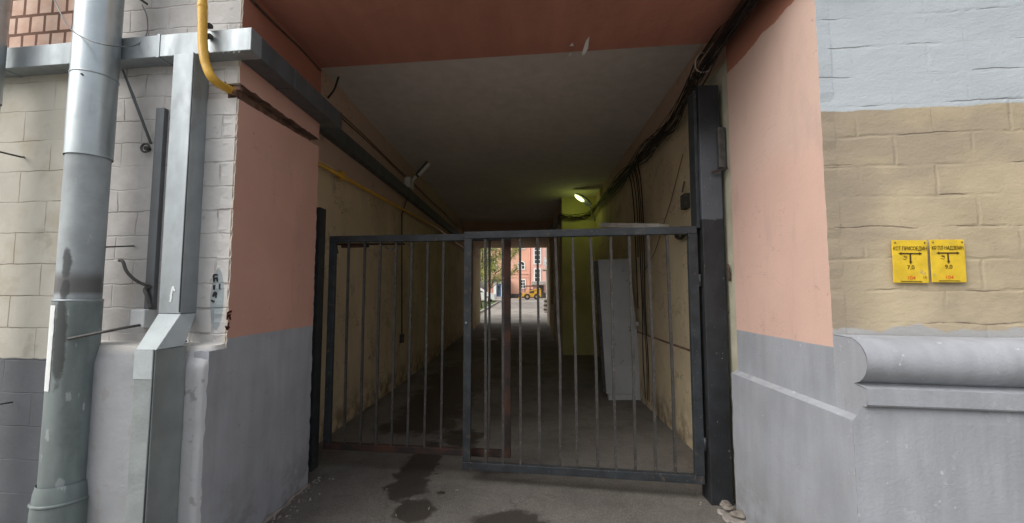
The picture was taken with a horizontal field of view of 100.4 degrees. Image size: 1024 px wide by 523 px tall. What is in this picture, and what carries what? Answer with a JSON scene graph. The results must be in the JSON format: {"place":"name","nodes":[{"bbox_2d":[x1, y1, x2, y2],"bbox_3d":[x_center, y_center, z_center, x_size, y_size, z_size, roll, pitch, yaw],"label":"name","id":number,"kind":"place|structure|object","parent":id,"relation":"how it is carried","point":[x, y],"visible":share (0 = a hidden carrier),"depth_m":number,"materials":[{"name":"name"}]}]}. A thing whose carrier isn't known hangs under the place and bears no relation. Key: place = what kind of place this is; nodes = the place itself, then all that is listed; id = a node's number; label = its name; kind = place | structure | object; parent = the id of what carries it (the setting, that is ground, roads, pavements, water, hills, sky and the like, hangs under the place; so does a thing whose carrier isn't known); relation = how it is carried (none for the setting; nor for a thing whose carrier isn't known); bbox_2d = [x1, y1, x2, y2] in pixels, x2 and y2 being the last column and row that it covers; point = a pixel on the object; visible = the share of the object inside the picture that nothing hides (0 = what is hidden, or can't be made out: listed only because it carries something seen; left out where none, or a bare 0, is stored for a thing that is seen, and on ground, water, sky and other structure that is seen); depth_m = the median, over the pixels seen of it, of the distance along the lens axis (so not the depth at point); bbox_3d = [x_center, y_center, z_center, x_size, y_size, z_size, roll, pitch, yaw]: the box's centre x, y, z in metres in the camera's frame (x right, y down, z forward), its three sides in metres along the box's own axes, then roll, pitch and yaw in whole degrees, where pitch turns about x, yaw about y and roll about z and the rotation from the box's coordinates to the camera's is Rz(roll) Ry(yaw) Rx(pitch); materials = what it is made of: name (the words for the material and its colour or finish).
{"place":"outdoors","nodes":[
{"label":"outdoors","id":0,"kind":"place"},
{"bbox_2d":[480,252,487,291],"label":"sky","id":1,"kind":"structure","parent":0,"point":[481,285],"materials":[{"name":"white"}]},
{"bbox_2d":[267,298,735,522],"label":"ground","id":2,"kind":"structure","parent":0,"point":[417,486],"depth_m":4.28,"materials":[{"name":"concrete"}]},
{"bbox_2d":[308,207,325,471],"bbox_3d":[-1.997,0.723,4.094,0.303,2.494,0.120,0,-4,2],"label":"gate post","id":3,"kind":"object","parent":2,"relation":"on","point":[317,339],"visible":0.36,"depth_m":4.07,"materials":[{"name":"metal"}]},
{"bbox_2d":[323,234,510,457],"bbox_3d":[-0.887,0.748,3.973,1.768,2.006,0.055,-1,-4,7],"label":"gate leaf","id":4,"kind":"object","parent":3,"relation":"attached to","point":[328,442],"visible":0.86,"depth_m":3.98,"materials":[{"name":"paint"}]},
{"bbox_2d":[337,243,404,253],"bbox_3d":[-1.381,-0.132,4.144,0.706,0.102,0.023,-1,-4,7],"label":"sliding bolt","id":5,"kind":"object","parent":4,"relation":"attached to","point":[354,245],"visible":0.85,"depth_m":4.15,"materials":[{"name":"metal"}]},
{"bbox_2d":[477,338,497,340],"bbox_3d":[-0.806,2.550,13.872,0.680,0.038,0.680,0,-4,2],"label":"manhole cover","id":6,"kind":"object","parent":2,"relation":"on","point":[487,339],"visible":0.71,"depth_m":13.83,"materials":[{"name":"metal"}]},
{"bbox_2d":[480,288,496,300],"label":"parked car","id":7,"kind":"object","parent":2,"relation":"on","point":[493,296],"visible":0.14,"depth_m":42.01,"materials":[{"name":"white metal"}]},
{"bbox_2d":[480,300,498,309],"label":"grass verge","id":8,"kind":"object","parent":2,"relation":"on","point":[493,301],"depth_m":40.30,"materials":[{"name":"green plant"}]},
{"bbox_2d":[480,248,501,307],"bbox_3d":[-1.746,-1.373,31.610,4.390,9.864,6.276,0,-4,2],"label":"tree","id":9,"kind":"object","parent":8,"relation":"on","point":[495,256],"visible":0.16,"depth_m":31.91,"materials":[{"name":"green plant"}]},
{"bbox_2d":[481,248,524,303],"bbox_3d":[-1.454,-0.680,38.416,5.887,9.194,6.325,0,-4,2],"label":"tree","id":10,"kind":"object","parent":8,"relation":"on","point":[513,253],"visible":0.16,"depth_m":38.36,"materials":[{"name":"green plant"}]},
{"bbox_2d":[480,300,500,312],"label":"kerb","id":11,"kind":"structure","parent":2,"relation":"on","point":[482,310],"depth_m":35.40,"materials":[{"name":"concrete"}]},
{"bbox_2d":[483,279,501,298],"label":"entrance porch","id":12,"kind":"object","parent":2,"relation":"on","point":[497,290],"visible":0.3,"depth_m":54.18,"materials":[{"name":"white glass"}]},
{"bbox_2d":[496,284,500,296],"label":"door","id":13,"kind":"structure","parent":12,"relation":"in","point":[497,285],"depth_m":54.28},
{"bbox_2d":[272,477,721,521],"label":"plaster crumbs","id":14,"kind":"object","parent":2,"relation":"on","point":[319,494],"visible":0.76,"depth_m":3.37,"materials":[{"name":"grey concrete"}]},
{"bbox_2d":[0,0,1023,522],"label":"street building","id":15,"kind":"structure","parent":2,"relation":"on","point":[860,136],"depth_m":2.90,"materials":[{"name":"paint"}]},
{"bbox_2d":[0,0,11,108],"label":"downpipe","id":16,"kind":"object","parent":15,"relation":"attached to","point":[5,9],"visible":1,"depth_m":2.85,"materials":[{"name":"metal"}]},
{"bbox_2d":[0,151,24,157],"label":"wall peg","id":17,"kind":"object","parent":15,"relation":"attached to","point":[12,154],"depth_m":2.91,"materials":[{"name":"metal"}]},
{"bbox_2d":[27,0,124,522],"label":"downpipe","id":18,"kind":"object","parent":15,"relation":"attached to","point":[60,493],"visible":0.95,"depth_m":2.56,"materials":[{"name":"metal"}]},
{"bbox_2d":[54,0,147,46],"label":"loose wire","id":19,"kind":"object","parent":18,"relation":"attached to","point":[101,43],"visible":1,"depth_m":2.64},
{"bbox_2d":[67,309,156,339],"bbox_3d":[-2.423,0.383,2.609,0.156,0.172,0.393,-3,-5,34],"label":"support arm","id":20,"kind":"object","parent":15,"relation":"attached to","point":[142,318],"visible":0.98,"depth_m":2.69},
{"bbox_2d":[143,284,155,308],"bbox_3d":[-2.332,0.225,2.743,0.066,0.164,0.051,4,-6,-45],"label":"iron bracket","id":21,"kind":"object","parent":20,"relation":"attached to","point":[147,298],"visible":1,"depth_m":2.73,"materials":[{"name":"black metal"}]},
{"bbox_2d":[106,245,133,247],"bbox_3d":[-2.543,-0.097,2.765,0.036,0.032,0.152,-4,-5,40],"label":"wall rod","id":22,"kind":"object","parent":15,"relation":"attached to","point":[120,246],"depth_m":2.76,"materials":[{"name":"metal"}]},
{"bbox_2d":[118,259,149,286],"bbox_3d":[-2.377,0.076,2.700,0.049,0.179,0.179,-3,-5,39],"label":"cable","id":23,"kind":"object","parent":15,"relation":"attached to","point":[128,273],"visible":1,"depth_m":2.66,"materials":[{"name":"grey rubber"}]},
{"bbox_2d":[122,70,151,152],"bbox_3d":[-2.493,-0.993,2.853,0.195,0.545,0.065,1,-4,-15],"label":"wall stay","id":24,"kind":"object","parent":15,"relation":"attached to","point":[147,149],"depth_m":2.83,"materials":[{"name":"metal"}]},
{"bbox_2d":[144,108,168,309],"bbox_3d":[-2.342,-0.315,2.807,0.058,1.421,0.034,0,-4,2],"label":"steel strip","id":25,"kind":"object","parent":15,"relation":"attached to","point":[156,206],"visible":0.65,"depth_m":2.80,"materials":[{"name":"grey metal"}]},
{"bbox_2d":[125,52,208,522],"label":"vertical duct","id":26,"kind":"object","parent":15,"relation":"attached to","point":[156,425],"visible":0.97,"depth_m":2.53,"materials":[{"name":"grey metal"}]},
{"bbox_2d":[5,27,341,129],"bbox_3d":[-5.253,-1.352,3.498,7.253,0.172,1.318,0,-4,2],"label":"cable duct","id":27,"kind":"object","parent":15,"relation":"attached to","point":[253,49],"visible":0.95,"depth_m":2.89,"materials":[{"name":"grey metal"}]},
{"bbox_2d":[196,0,236,93],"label":"gas pipe","id":28,"kind":"object","parent":15,"relation":"attached to","point":[203,27],"visible":1,"depth_m":2.67,"materials":[{"name":"metal"}]},
{"bbox_2d":[251,0,320,70],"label":"edge cable","id":29,"kind":"object","parent":15,"relation":"attached to","point":[281,30],"visible":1,"depth_m":3.33,"materials":[{"name":"black rubber"}]},
{"bbox_2d":[327,76,338,98],"bbox_3d":[-1.661,-1.621,3.969,0.018,0.305,0.208,0,-4,2],"label":"cable stub","id":30,"kind":"object","parent":15,"relation":"attached to","point":[332,92],"visible":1,"depth_m":3.98,"materials":[{"name":"rubber"}]},
{"bbox_2d":[319,125,459,233],"bbox_3d":[-1.913,-1.170,9.366,0.099,0.175,10.640,0,-4,2],"label":"cable duct","id":31,"kind":"object","parent":15,"relation":"attached to","point":[343,141],"visible":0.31,"depth_m":6.32,"materials":[{"name":"grey metal"}]},
{"bbox_2d":[330,103,460,228],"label":"wall cables","id":32,"kind":"object","parent":15,"relation":"attached to","point":[387,158],"depth_m":6.67,"materials":[{"name":"black rubber"}]},
{"bbox_2d":[318,162,479,259],"bbox_3d":[-1.811,-0.590,12.281,0.091,0.264,15.537,0,-4,2],"label":"gas pipe","id":33,"kind":"object","parent":15,"relation":"attached to","point":[341,175],"visible":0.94,"depth_m":5.88,"materials":[{"name":"metal"}]},
{"bbox_2d":[399,334,403,342],"bbox_3d":[-1.987,1.389,7.699,0.059,0.150,0.100,0,-4,2],"label":"switch box","id":34,"kind":"object","parent":15,"relation":"attached to","point":[401,338],"visible":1,"depth_m":7.65,"materials":[{"name":"metal"}]},
{"bbox_2d":[401,199,406,333],"bbox_3d":[-1.994,0.083,7.824,0.027,2.580,0.297,0,-4,4],"label":"hanging conduit","id":35,"kind":"object","parent":15,"relation":"attached to","point":[401,269],"visible":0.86,"depth_m":7.74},
{"bbox_2d":[404,161,430,189],"bbox_3d":[-1.765,-1.631,8.101,0.490,0.501,0.274,0,-4,2],"label":"wall floodlight","id":36,"kind":"object","parent":15,"relation":"attached to","point":[409,182],"depth_m":8.01,"materials":[{"name":"white plastic"}]},
{"bbox_2d":[574,193,595,220],"bbox_3d":[1.820,-1.335,10.405,0.636,0.642,0.242,2,-4,-21],"label":"wall lamp","id":37,"kind":"object","parent":15,"relation":"attached to","point":[583,199],"visible":1,"depth_m":10.43,"materials":[{"name":"grey"}]},
{"bbox_2d":[599,223,668,227],"bbox_3d":[1.602,-0.482,5.746,0.160,0.250,1.230,2,-5,-24],"label":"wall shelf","id":38,"kind":"object","parent":15,"relation":"attached to","point":[620,225],"depth_m":5.63,"materials":[{"name":"grey metal"}]},
{"bbox_2d":[629,165,649,401],"bbox_3d":[1.967,0.244,6.671,0.033,3.586,0.965,0,-4,2],"label":"cable drop","id":39,"kind":"object","parent":15,"relation":"attached to","point":[640,248],"visible":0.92,"depth_m":6.43,"materials":[{"name":"rubber"}]},
{"bbox_2d":[551,0,759,229],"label":"cable bundle","id":40,"kind":"object","parent":15,"relation":"attached to","point":[736,21],"visible":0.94,"depth_m":4.22,"materials":[{"name":"rubber"}]},
{"bbox_2d":[643,155,682,272],"bbox_3d":[1.949,-0.518,5.609,0.008,1.256,1.754,0,-4,2],"label":"thin cable","id":41,"kind":"object","parent":15,"relation":"attached to","point":[669,206],"visible":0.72,"depth_m":5.20,"materials":[{"name":"black rubber"}]},
{"bbox_2d":[674,235,685,239],"bbox_3d":[1.884,-0.319,4.775,0.048,0.148,0.287,0,-4,2],"label":"cable coil","id":42,"kind":"object","parent":15,"relation":"attached to","point":[681,237],"visible":0.41,"depth_m":4.75,"materials":[{"name":"rubber"}]},
{"bbox_2d":[680,181,689,209],"bbox_3d":[1.895,-0.728,4.685,0.066,0.301,0.140,0,-4,2],"label":"wall socket","id":43,"kind":"object","parent":15,"relation":"attached to","point":[684,201],"depth_m":4.62,"materials":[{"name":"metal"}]},
{"bbox_2d":[727,264,730,280],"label":"torn wires","id":44,"kind":"object","parent":15,"relation":"attached to","point":[729,272],"visible":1,"depth_m":3.41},
{"bbox_2d":[891,240,928,282],"bbox_3d":[2.086,0.000,2.234,0.166,0.224,0.009,0,-4,7],"label":"notice plate","id":45,"kind":"object","parent":15,"relation":"attached to","point":[910,261],"visible":1,"depth_m":2.23,"materials":[{"name":"metal"}]},
{"bbox_2d":[929,240,966,281],"bbox_3d":[2.261,-0.003,2.212,0.160,0.222,0.009,0,-4,7],"label":"notice plate","id":46,"kind":"object","parent":15,"relation":"attached to","point":[947,260],"visible":1,"depth_m":2.21,"materials":[{"name":"metal"}]},
{"bbox_2d":[491,248,545,297],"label":"courtyard house","id":47,"kind":"structure","parent":2,"relation":"on","point":[528,268],"depth_m":56.86,"materials":[{"name":"pink paint"}]},
{"bbox_2d":[518,261,524,269],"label":"window","id":48,"kind":"structure","parent":47,"relation":"in","point":[522,262],"depth_m":57.03,"materials":[{"name":"white glass"}]},
{"bbox_2d":[521,279,525,288],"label":"window","id":49,"kind":"structure","parent":47,"relation":"in","point":[523,281],"depth_m":56.85,"materials":[{"name":"white glass"}]},
{"bbox_2d":[534,248,540,263],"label":"window","id":50,"kind":"structure","parent":47,"relation":"in","point":[534,248],"depth_m":56.25,"materials":[{"name":"white glass"}]},
{"bbox_2d":[534,268,540,280],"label":"window","id":51,"kind":"structure","parent":47,"relation":"in","point":[535,269],"depth_m":56.08,"materials":[{"name":"white glass"}]},
{"bbox_2d":[539,286,543,297],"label":"door","id":52,"kind":"structure","parent":47,"relation":"in","point":[541,287],"depth_m":55.81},
{"bbox_2d":[518,285,540,299],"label":"skid loader","id":53,"kind":"object","parent":2,"relation":"on","point":[531,293],"visible":0.91,"depth_m":49.93,"materials":[{"name":"yellow metal"}]},
{"bbox_2d":[545,248,546,308],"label":"wing building","id":54,"kind":"structure","parent":2,"relation":"on","point":[546,276],"depth_m":32.69,"materials":[{"name":"concrete"}]},
{"bbox_2d":[594,259,640,399],"bbox_3d":[1.688,1.048,6.817,0.678,2.202,0.370,0,-4,2],"label":"metal panel","id":55,"kind":"object","parent":2,"relation":"on","point":[623,357],"visible":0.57,"depth_m":6.75,"materials":[{"name":"metal"}]},
{"bbox_2d":[687,85,733,505],"bbox_3d":[1.635,0.226,3.493,0.224,3.397,0.246,0,-4,2],"label":"gate post","id":56,"kind":"object","parent":2,"relation":"on","point":[707,152],"visible":0.85,"depth_m":3.45,"materials":[{"name":"metal"}]},
{"bbox_2d":[462,226,706,484],"bbox_3d":[0.557,0.758,3.621,2.011,2.081,0.075,-1,-4,10],"label":"gate leaf","id":57,"kind":"object","parent":56,"relation":"attached to","point":[697,476],"visible":1,"depth_m":3.58,"materials":[{"name":"paint"}]},
{"bbox_2d":[717,509,746,522],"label":"mortar splash","id":58,"kind":"object","parent":2,"relation":"on","point":[727,517],"visible":0.55,"depth_m":3.12,"materials":[{"name":"beige concrete"}]},
{"bbox_2d":[719,500,733,510],"bbox_3d":[1.620,1.836,3.217,0.090,0.050,0.100,0,-4,2],"label":"rubble stone","id":59,"kind":"object","parent":58,"relation":"on","point":[726,505],"visible":1,"depth_m":3.19,"materials":[{"name":"beige stone"}]},
{"bbox_2d":[729,509,745,518],"bbox_3d":[1.656,1.854,3.112,0.122,0.078,0.086,0,-4,2],"label":"rubble stone","id":60,"kind":"object","parent":2,"relation":"on","point":[739,514],"visible":0.94,"depth_m":3.10,"materials":[{"name":"beige stone"}]}
]}

